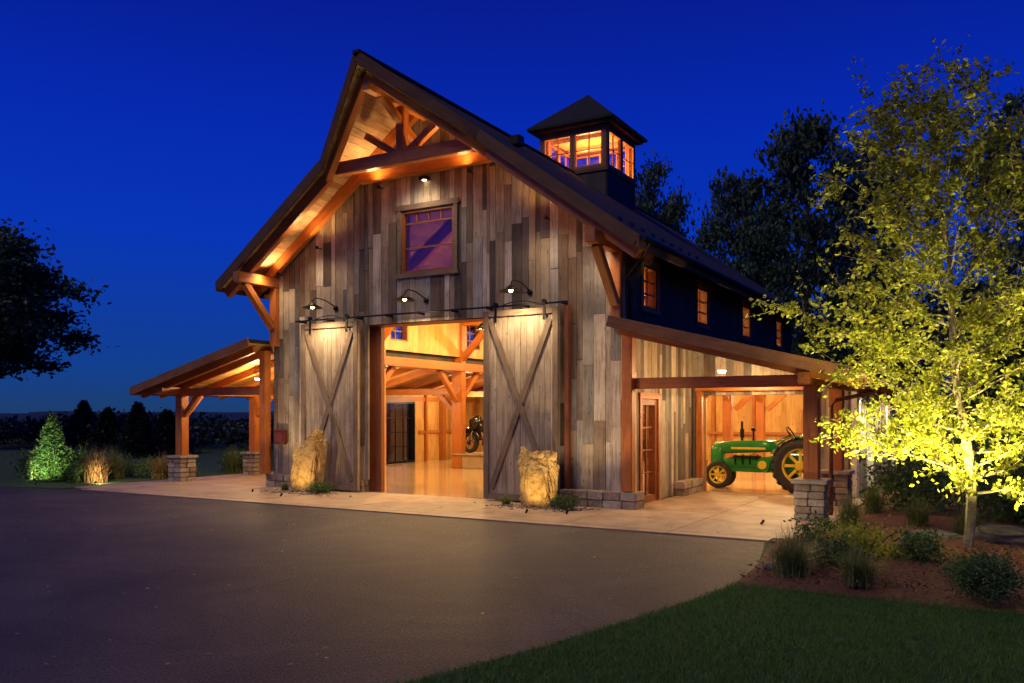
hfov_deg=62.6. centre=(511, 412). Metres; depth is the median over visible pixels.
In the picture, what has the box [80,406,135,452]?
spruce tree
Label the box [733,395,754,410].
nave brace
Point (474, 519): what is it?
apron joint base
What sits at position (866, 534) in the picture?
flowering shrub
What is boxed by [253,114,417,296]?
roof beam
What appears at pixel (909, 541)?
perennial plant
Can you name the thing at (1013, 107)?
oak tree
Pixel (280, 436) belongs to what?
electrical box
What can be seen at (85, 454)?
reed clump
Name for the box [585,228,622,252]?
eave outrigger roof
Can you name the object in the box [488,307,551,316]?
barn door rail
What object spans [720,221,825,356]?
oak tree
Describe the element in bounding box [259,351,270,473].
leanto wall post
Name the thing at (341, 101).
rake fascia upper roof
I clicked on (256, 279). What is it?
eave outrigger roof
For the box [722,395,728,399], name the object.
nave brace
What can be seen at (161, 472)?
reed clump
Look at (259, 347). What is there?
leanto deck
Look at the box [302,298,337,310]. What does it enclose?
gooseneck lamp
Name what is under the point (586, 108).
cupola roof
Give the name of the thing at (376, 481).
door jamb
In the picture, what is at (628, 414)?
leanto wall post
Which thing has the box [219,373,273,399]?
leanto rafter
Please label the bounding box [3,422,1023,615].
ground
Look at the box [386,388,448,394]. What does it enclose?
aisle tie
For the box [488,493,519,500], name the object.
barn door rail
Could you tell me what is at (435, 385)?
leanto rafter
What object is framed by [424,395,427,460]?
wall stud
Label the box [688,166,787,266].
oak tree
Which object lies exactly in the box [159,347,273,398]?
leanto rafter
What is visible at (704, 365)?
garage front siding
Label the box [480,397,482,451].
aisle back boards
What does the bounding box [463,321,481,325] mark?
tie beam
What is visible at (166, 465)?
shrub
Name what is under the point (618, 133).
cupola band
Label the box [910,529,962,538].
garden boulder
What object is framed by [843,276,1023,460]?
oak tree
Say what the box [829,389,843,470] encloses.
leanto post
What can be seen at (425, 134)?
truss strut roof
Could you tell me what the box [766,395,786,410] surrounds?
nave brace
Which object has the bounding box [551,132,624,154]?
cupola ceiling
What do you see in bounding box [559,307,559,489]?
barn door backing
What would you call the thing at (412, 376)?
leanto rafter
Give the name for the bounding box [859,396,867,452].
aisle window trim
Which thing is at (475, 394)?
aisle tie
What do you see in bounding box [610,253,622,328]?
corner post
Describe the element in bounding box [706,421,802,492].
farm tractor
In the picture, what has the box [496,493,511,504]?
grass
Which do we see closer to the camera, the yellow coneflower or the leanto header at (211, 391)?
the yellow coneflower
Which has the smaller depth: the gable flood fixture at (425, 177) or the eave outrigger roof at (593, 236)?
the eave outrigger roof at (593, 236)
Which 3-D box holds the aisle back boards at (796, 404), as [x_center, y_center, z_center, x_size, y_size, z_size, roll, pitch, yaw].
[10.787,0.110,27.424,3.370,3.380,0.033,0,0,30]
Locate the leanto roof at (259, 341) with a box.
[249,339,269,344]
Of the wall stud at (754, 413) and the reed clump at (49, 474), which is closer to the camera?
the reed clump at (49, 474)
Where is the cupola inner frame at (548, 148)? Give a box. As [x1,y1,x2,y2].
[546,141,629,175]
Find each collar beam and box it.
[335,139,475,176]
[358,151,491,184]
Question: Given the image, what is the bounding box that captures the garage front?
[704,394,802,490]
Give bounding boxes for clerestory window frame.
[390,326,407,341]
[466,325,479,350]
[644,264,656,310]
[698,287,707,325]
[743,306,749,337]
[777,320,781,347]
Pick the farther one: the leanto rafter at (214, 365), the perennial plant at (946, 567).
the leanto rafter at (214, 365)
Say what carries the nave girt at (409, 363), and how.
attached to the nave post
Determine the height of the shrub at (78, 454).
0.876 m
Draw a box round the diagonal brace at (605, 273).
[591,244,618,305]
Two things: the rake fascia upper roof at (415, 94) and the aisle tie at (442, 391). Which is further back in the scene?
the aisle tie at (442, 391)
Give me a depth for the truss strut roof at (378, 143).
17.64 m
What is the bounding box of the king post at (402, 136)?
[396,105,408,159]
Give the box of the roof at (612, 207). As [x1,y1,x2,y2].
[357,53,792,307]
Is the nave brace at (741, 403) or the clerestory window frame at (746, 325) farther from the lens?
the clerestory window frame at (746, 325)
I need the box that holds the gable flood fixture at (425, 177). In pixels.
[418,175,429,180]
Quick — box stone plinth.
[266,473,702,509]
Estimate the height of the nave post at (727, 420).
4.980 m
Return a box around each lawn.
[0,438,273,488]
[405,583,1023,682]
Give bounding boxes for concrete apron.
[75,471,865,542]
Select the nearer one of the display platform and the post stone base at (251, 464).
the post stone base at (251, 464)
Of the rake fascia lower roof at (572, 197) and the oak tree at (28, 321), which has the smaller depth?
the rake fascia lower roof at (572, 197)
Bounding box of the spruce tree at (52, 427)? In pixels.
[20,412,81,482]
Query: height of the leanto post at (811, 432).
1.580 m
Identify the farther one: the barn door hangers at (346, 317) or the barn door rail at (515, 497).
the barn door hangers at (346, 317)
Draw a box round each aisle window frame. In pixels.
[860,400,863,445]
[876,401,878,443]
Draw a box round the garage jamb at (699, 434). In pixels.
[696,391,702,485]
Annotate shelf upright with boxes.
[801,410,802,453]
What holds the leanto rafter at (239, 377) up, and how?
attached to the leanto deck
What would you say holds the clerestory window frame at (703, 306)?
attached to the clerestory
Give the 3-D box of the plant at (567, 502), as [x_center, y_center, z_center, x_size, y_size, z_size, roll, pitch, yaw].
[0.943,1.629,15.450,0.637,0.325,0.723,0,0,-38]
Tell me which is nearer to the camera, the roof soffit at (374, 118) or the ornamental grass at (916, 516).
the ornamental grass at (916, 516)
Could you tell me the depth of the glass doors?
30.01 m
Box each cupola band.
[540,123,605,170]
[551,142,569,155]
[577,146,624,156]
[606,123,634,182]
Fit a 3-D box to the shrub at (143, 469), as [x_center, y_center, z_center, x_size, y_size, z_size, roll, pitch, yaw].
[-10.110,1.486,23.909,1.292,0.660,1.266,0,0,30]
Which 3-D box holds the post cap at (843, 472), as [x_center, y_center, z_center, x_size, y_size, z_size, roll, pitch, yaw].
[6.305,1.145,16.343,0.580,0.070,0.580,0,0,30]
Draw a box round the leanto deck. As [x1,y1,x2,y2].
[150,343,482,390]
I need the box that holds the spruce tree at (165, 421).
[135,408,201,454]
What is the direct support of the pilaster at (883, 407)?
on the ground at (766, 545)
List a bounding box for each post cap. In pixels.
[166,455,197,458]
[240,451,258,454]
[791,477,832,484]
[821,469,854,474]
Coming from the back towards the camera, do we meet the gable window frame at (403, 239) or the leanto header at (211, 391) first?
the leanto header at (211, 391)
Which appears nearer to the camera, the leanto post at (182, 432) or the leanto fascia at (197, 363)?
the leanto fascia at (197, 363)
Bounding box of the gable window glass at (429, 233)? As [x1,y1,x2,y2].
[406,208,451,270]
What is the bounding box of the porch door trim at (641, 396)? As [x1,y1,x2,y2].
[638,392,661,503]
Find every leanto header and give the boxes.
[170,386,273,395]
[635,374,834,388]
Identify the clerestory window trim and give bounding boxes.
[640,261,660,315]
[695,280,710,330]
[741,300,752,341]
[775,315,783,350]
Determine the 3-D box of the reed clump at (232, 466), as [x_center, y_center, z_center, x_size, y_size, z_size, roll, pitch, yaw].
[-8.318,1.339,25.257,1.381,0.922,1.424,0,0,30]
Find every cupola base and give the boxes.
[575,170,605,193]
[606,170,634,210]
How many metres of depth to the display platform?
26.88 m
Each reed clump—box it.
[42,452,61,480]
[66,441,100,479]
[76,448,116,482]
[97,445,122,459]
[100,445,138,478]
[143,452,170,478]
[218,444,241,472]
[271,448,273,470]
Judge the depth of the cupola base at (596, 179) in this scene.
23.95 m
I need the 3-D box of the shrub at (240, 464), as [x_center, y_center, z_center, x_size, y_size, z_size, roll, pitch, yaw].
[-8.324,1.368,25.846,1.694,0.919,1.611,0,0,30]
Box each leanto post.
[176,395,188,454]
[249,397,258,451]
[803,385,820,479]
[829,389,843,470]
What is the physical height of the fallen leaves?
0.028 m
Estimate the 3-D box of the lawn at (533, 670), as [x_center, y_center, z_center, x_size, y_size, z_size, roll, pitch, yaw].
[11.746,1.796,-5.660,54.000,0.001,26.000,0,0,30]
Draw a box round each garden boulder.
[763,562,775,569]
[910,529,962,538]
[974,524,1023,545]
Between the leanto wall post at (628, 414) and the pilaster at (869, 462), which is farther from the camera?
the pilaster at (869, 462)
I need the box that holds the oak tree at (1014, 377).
[965,283,1023,431]
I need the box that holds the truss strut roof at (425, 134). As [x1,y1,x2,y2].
[405,123,438,148]
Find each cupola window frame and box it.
[543,134,570,168]
[551,145,557,160]
[559,150,569,167]
[574,129,602,168]
[577,153,600,164]
[609,130,620,171]
[610,149,630,176]
[622,139,633,180]
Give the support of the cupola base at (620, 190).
on the roof at (612, 207)
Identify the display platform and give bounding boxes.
[452,452,482,468]
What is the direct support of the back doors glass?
attached to the frame of the back doors
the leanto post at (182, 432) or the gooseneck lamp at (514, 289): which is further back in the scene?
the leanto post at (182, 432)
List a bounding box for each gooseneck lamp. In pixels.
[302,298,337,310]
[394,289,428,302]
[499,279,532,294]
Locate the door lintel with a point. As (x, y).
(434, 322)
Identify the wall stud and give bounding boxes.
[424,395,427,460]
[472,397,475,451]
[711,396,715,447]
[752,396,755,455]
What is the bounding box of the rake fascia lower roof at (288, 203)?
[215,161,323,289]
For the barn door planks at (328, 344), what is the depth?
19.20 m
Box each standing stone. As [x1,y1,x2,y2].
[290,428,326,492]
[517,447,559,507]
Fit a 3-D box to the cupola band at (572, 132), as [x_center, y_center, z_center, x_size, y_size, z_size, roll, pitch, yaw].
[1.755,-7.561,24.341,2.099,1.277,0.033,0,0,30]
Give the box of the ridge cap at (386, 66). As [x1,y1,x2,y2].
[352,49,669,226]
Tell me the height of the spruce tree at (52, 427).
1.856 m
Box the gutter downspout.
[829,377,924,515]
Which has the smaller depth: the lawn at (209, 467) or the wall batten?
the wall batten
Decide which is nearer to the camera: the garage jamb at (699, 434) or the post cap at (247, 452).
the garage jamb at (699, 434)
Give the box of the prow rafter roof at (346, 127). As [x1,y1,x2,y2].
[325,76,365,182]
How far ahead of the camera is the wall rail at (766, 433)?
28.50 m
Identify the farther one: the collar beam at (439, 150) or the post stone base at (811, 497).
the collar beam at (439, 150)
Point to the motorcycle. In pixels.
(474, 430)
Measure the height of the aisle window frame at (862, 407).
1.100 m
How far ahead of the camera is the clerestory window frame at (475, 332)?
28.06 m
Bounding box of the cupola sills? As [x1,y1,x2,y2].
[532,117,642,187]
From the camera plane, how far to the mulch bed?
9.08 m
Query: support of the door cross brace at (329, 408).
attached to the barn door planks at (328, 344)
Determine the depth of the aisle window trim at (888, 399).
23.81 m
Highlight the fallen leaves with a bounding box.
[15,491,671,663]
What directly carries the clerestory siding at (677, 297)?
attached to the front inner boards
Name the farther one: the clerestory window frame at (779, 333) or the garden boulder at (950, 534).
the clerestory window frame at (779, 333)
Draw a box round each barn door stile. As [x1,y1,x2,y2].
[301,324,304,444]
[353,321,357,490]
[483,311,488,498]
[552,306,557,497]
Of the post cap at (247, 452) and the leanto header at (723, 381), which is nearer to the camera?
the leanto header at (723, 381)
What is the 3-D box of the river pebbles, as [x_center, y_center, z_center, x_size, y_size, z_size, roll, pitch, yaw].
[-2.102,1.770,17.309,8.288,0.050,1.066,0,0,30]
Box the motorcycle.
[466,415,482,452]
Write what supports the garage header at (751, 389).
on the garage jamb at (699, 434)
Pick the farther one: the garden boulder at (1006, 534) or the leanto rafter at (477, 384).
the leanto rafter at (477, 384)
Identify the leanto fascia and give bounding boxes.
[130,338,249,394]
[606,315,864,381]
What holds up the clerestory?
attached to the nave post at (459, 417)
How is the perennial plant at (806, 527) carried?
on the mulch bed
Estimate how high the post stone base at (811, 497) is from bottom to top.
0.611 m
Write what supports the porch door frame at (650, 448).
attached to the porch side
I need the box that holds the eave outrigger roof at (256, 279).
[233,271,278,287]
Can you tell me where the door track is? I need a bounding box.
[295,301,567,323]
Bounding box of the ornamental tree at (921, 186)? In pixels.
[745,34,1023,546]
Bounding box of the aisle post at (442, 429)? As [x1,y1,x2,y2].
[439,399,445,459]
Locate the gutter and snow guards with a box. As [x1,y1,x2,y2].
[617,216,818,323]
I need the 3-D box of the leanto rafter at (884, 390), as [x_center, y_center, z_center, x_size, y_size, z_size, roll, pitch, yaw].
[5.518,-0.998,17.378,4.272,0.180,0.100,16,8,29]
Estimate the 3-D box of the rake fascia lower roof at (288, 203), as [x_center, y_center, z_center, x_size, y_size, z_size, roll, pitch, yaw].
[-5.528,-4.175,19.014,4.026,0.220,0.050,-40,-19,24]
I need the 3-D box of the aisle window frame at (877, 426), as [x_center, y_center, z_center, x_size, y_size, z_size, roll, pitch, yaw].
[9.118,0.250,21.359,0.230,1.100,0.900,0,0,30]
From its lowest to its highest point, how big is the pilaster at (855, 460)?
2.470 m
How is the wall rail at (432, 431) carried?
attached to the wall stud at (426, 429)
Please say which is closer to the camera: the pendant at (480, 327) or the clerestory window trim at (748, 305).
the clerestory window trim at (748, 305)
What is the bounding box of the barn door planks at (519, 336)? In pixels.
[489,307,558,494]
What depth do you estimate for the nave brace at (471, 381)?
27.82 m
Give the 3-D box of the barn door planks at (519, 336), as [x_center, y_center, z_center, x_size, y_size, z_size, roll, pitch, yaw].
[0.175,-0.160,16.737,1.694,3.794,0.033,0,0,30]
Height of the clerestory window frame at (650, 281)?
0.860 m
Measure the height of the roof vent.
0.220 m
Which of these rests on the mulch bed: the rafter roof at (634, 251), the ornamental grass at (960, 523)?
the ornamental grass at (960, 523)
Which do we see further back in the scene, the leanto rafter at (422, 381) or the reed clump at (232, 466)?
the leanto rafter at (422, 381)
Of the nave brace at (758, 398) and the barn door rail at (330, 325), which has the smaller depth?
the barn door rail at (330, 325)
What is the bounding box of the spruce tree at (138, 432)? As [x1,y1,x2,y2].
[112,401,163,457]
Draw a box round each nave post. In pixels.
[452,323,465,467]
[722,395,732,478]
[756,395,764,456]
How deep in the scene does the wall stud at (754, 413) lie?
28.75 m
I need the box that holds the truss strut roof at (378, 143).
[364,133,395,151]
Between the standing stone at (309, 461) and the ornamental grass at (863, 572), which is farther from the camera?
the standing stone at (309, 461)
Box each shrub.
[4,445,67,476]
[18,458,44,478]
[23,450,90,480]
[46,444,92,481]
[56,460,87,482]
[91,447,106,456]
[99,451,141,476]
[127,454,164,476]
[146,458,202,475]
[208,445,247,471]
[813,514,920,561]
[851,451,995,515]
[901,401,1023,505]
[921,362,1023,483]
[932,457,1023,525]
[936,546,1023,606]
[986,384,1023,478]
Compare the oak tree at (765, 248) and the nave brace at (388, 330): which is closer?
the nave brace at (388, 330)
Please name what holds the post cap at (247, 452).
on the post stone base at (251, 464)
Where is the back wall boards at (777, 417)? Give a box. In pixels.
[644,272,789,463]
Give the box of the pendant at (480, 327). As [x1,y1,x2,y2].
[476,321,482,329]
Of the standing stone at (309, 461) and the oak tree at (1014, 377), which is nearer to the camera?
the standing stone at (309, 461)
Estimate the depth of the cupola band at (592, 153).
26.33 m
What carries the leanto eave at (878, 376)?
attached to the lean-to roof
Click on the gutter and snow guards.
(648, 240)
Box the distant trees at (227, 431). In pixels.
[0,407,273,448]
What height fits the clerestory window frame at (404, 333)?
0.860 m
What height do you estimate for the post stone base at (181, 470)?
0.611 m
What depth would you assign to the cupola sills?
24.27 m
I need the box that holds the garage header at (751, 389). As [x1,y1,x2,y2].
[695,387,802,390]
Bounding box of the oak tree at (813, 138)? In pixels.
[719,99,902,362]
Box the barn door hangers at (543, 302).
[493,299,546,322]
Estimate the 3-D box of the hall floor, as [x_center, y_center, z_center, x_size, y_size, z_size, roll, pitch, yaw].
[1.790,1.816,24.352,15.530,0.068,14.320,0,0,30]
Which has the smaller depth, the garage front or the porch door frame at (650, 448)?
the porch door frame at (650, 448)
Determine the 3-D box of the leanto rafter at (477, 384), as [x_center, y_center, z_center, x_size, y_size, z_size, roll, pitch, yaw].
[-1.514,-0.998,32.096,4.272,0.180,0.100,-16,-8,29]
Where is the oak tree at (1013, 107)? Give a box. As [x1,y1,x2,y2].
[947,86,1023,449]
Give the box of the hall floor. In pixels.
[367,459,802,499]
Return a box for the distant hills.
[28,411,273,413]
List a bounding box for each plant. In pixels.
[303,480,336,493]
[546,493,587,510]
[783,509,851,542]
[801,528,868,567]
[884,526,961,565]
[934,554,990,574]
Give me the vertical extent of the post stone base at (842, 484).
0.611 m
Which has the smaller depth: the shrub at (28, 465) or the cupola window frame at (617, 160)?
the shrub at (28, 465)
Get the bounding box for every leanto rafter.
[141,345,255,397]
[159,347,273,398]
[190,360,273,398]
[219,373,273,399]
[386,370,435,387]
[390,368,414,377]
[393,371,451,388]
[417,373,472,388]
[432,374,482,395]
[471,381,482,389]
[617,329,863,387]
[881,387,888,392]
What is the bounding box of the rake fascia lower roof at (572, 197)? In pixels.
[475,129,639,245]
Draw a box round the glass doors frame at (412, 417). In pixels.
[386,401,414,463]
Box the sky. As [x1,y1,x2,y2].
[0,0,1023,412]
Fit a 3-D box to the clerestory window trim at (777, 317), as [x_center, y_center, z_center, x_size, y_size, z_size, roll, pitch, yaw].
[8.474,-2.525,26.675,0.051,1.070,1.090,0,0,30]
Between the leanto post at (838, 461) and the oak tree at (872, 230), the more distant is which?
the oak tree at (872, 230)
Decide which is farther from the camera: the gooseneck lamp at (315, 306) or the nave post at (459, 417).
the nave post at (459, 417)
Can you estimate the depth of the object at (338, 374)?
19.08 m
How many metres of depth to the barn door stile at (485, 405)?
17.09 m
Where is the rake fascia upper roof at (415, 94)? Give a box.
[353,52,479,138]
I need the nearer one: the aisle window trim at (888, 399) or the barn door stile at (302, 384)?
the barn door stile at (302, 384)
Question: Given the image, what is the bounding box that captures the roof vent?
[510,134,523,147]
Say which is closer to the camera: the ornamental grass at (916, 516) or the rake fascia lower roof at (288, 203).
the ornamental grass at (916, 516)
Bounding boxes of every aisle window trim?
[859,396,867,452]
[874,396,880,444]
[887,398,891,442]
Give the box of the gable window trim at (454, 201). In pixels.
[395,197,458,278]
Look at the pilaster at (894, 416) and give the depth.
24.26 m
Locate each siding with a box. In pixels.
[274,119,624,490]
[280,339,482,364]
[625,252,790,353]
[635,338,692,499]
[693,351,848,490]
[849,391,900,490]
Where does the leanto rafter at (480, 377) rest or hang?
attached to the leanto deck
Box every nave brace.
[385,327,394,339]
[386,366,395,382]
[436,370,458,401]
[437,395,451,410]
[462,330,482,361]
[466,373,479,396]
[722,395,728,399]
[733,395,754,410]
[755,395,761,401]
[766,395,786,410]
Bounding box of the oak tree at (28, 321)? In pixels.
[0,217,118,381]
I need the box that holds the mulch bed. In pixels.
[736,491,1023,614]
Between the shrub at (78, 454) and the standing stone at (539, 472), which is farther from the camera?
the shrub at (78, 454)
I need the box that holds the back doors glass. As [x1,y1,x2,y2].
[643,405,643,459]
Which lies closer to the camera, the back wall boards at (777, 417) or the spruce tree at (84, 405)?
the back wall boards at (777, 417)
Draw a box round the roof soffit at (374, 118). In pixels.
[222,64,472,327]
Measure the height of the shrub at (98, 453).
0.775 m
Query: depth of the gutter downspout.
14.38 m
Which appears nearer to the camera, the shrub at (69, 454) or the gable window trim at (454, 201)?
the gable window trim at (454, 201)
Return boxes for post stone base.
[168,458,195,481]
[243,454,265,474]
[793,484,829,520]
[822,474,852,505]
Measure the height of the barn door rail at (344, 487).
0.120 m
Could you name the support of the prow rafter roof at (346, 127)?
attached to the roof soffit at (374, 118)
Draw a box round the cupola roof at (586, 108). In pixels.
[527,95,647,142]
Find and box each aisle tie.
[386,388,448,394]
[444,391,482,396]
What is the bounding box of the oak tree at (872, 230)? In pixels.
[799,128,948,382]
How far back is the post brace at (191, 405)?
21.91 m
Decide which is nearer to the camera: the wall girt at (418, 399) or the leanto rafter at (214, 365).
the leanto rafter at (214, 365)
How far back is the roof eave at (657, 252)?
17.56 m
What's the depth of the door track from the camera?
17.78 m
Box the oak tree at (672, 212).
[635,150,699,238]
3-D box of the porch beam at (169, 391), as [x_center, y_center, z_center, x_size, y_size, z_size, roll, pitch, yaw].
[-5.338,-0.570,27.898,0.200,0.200,14.700,0,0,30]
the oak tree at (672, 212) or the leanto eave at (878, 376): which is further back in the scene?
the oak tree at (672, 212)
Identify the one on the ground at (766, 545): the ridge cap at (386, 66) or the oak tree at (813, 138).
the oak tree at (813, 138)
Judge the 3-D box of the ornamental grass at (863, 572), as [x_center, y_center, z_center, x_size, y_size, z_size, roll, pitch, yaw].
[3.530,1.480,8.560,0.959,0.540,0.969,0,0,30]
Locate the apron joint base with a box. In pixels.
[78,488,778,540]
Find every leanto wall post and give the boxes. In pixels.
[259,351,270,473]
[622,335,634,491]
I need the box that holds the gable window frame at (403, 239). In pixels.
[401,204,452,273]
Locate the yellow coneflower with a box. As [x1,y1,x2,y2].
[805,526,854,564]
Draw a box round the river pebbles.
[260,488,599,512]
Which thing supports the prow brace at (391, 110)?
attached to the king post at (402, 136)
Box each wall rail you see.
[419,430,451,433]
[707,432,800,435]
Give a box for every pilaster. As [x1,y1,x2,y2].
[851,388,858,497]
[867,395,873,487]
[881,392,886,475]
[892,394,897,469]
[901,404,905,468]
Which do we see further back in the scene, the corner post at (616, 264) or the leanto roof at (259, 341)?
the leanto roof at (259, 341)
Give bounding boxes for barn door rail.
[305,321,352,329]
[325,484,352,490]
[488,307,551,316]
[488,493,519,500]
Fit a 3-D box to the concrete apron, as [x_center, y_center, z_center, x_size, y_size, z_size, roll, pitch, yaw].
[-1.643,1.815,18.736,16.938,0.070,6.820,0,0,30]
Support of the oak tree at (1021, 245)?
on the ground at (766, 545)
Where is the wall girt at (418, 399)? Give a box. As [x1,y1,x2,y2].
[386,396,479,402]
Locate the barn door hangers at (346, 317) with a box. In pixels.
[308,314,348,333]
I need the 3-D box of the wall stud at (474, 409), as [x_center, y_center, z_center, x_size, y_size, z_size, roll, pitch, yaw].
[-1.524,0.540,33.952,0.120,2.480,0.120,0,0,30]
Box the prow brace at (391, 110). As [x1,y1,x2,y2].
[377,96,422,145]
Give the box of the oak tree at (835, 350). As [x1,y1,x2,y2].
[791,252,932,384]
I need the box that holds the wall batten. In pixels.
[564,305,570,488]
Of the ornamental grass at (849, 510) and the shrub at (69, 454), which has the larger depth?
the shrub at (69, 454)
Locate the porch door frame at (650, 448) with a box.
[642,399,656,502]
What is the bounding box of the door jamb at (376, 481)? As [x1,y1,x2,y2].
[366,326,384,491]
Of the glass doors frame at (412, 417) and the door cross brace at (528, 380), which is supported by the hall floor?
the glass doors frame at (412, 417)
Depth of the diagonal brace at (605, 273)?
15.33 m
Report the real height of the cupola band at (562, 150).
1.277 m
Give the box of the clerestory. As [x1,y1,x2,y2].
[385,323,482,358]
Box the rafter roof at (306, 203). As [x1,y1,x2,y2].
[224,173,332,297]
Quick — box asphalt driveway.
[0,486,764,682]
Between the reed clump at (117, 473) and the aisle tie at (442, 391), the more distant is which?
the aisle tie at (442, 391)
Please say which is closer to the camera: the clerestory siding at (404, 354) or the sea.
the clerestory siding at (404, 354)
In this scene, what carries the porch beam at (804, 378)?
attached to the lean-to deck
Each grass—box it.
[276,480,290,490]
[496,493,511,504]
[739,519,836,579]
[813,537,899,588]
[827,492,875,526]
[843,476,899,513]
[894,489,947,526]
[947,500,1001,534]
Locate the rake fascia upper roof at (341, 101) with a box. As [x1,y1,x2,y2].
[319,54,355,167]
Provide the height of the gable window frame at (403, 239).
1.380 m
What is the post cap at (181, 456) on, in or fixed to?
on the post stone base at (181, 470)
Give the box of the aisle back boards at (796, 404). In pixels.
[790,395,802,438]
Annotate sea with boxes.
[0,413,273,422]
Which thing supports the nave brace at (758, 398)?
attached to the nave post at (760, 420)
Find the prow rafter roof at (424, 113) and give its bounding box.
[370,75,484,154]
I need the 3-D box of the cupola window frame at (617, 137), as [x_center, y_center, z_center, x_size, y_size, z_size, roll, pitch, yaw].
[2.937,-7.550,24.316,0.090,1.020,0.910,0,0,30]
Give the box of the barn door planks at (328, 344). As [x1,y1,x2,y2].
[305,321,358,490]
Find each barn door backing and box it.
[359,321,359,490]
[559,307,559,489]
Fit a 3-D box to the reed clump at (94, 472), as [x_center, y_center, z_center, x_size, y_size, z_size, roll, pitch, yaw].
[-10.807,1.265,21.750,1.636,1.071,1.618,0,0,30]
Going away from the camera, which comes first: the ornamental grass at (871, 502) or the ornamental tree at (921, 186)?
the ornamental tree at (921, 186)
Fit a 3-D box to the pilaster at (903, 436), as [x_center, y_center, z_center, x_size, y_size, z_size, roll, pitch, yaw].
[12.315,0.535,26.499,0.140,2.470,0.200,0,0,30]
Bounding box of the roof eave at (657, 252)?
[636,236,816,328]
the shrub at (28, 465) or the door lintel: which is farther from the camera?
the shrub at (28, 465)
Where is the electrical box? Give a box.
[274,430,286,443]
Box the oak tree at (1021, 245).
[979,206,1023,357]
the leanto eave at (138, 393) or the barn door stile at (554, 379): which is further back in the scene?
the leanto eave at (138, 393)
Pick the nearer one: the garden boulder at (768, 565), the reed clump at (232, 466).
the garden boulder at (768, 565)
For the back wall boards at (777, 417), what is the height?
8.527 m
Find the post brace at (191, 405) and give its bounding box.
[183,396,201,415]
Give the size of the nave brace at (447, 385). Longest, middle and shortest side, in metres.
1.365 x 0.170 x 0.150 m
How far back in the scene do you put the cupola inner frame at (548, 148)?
25.52 m
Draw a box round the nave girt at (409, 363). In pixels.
[385,356,482,373]
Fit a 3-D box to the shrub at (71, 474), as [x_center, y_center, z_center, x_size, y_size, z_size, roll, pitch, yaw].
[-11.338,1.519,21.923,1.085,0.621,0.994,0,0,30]
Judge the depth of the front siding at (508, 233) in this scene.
17.55 m
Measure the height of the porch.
3.600 m
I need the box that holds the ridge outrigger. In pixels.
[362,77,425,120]
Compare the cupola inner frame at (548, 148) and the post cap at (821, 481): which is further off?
the cupola inner frame at (548, 148)
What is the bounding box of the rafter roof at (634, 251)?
[480,147,641,258]
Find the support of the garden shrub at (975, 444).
on the mulch bed
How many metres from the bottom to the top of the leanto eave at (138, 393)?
0.200 m
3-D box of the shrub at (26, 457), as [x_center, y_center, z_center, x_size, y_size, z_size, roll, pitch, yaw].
[-13.368,1.331,23.740,1.963,0.952,1.574,0,0,30]
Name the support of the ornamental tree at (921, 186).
on the mulch bed
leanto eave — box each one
[129,388,245,397]
[864,371,927,392]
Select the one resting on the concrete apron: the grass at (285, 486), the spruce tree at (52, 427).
the grass at (285, 486)
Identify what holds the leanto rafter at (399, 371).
attached to the leanto deck
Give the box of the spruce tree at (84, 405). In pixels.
[61,399,100,447]
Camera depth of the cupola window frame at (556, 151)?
25.68 m
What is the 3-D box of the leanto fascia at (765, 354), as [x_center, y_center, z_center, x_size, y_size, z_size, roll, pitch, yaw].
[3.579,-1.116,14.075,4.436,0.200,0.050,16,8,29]
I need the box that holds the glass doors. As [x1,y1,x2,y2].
[386,403,410,461]
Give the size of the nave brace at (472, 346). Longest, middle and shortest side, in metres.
1.556 x 0.180 x 0.170 m
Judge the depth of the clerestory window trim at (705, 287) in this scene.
19.61 m
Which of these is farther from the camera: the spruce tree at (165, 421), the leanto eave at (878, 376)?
the spruce tree at (165, 421)
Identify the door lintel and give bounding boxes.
[369,317,482,327]
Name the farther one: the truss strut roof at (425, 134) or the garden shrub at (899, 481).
the truss strut roof at (425, 134)
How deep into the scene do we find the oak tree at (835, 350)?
35.71 m
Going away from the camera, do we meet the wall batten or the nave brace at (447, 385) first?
the wall batten

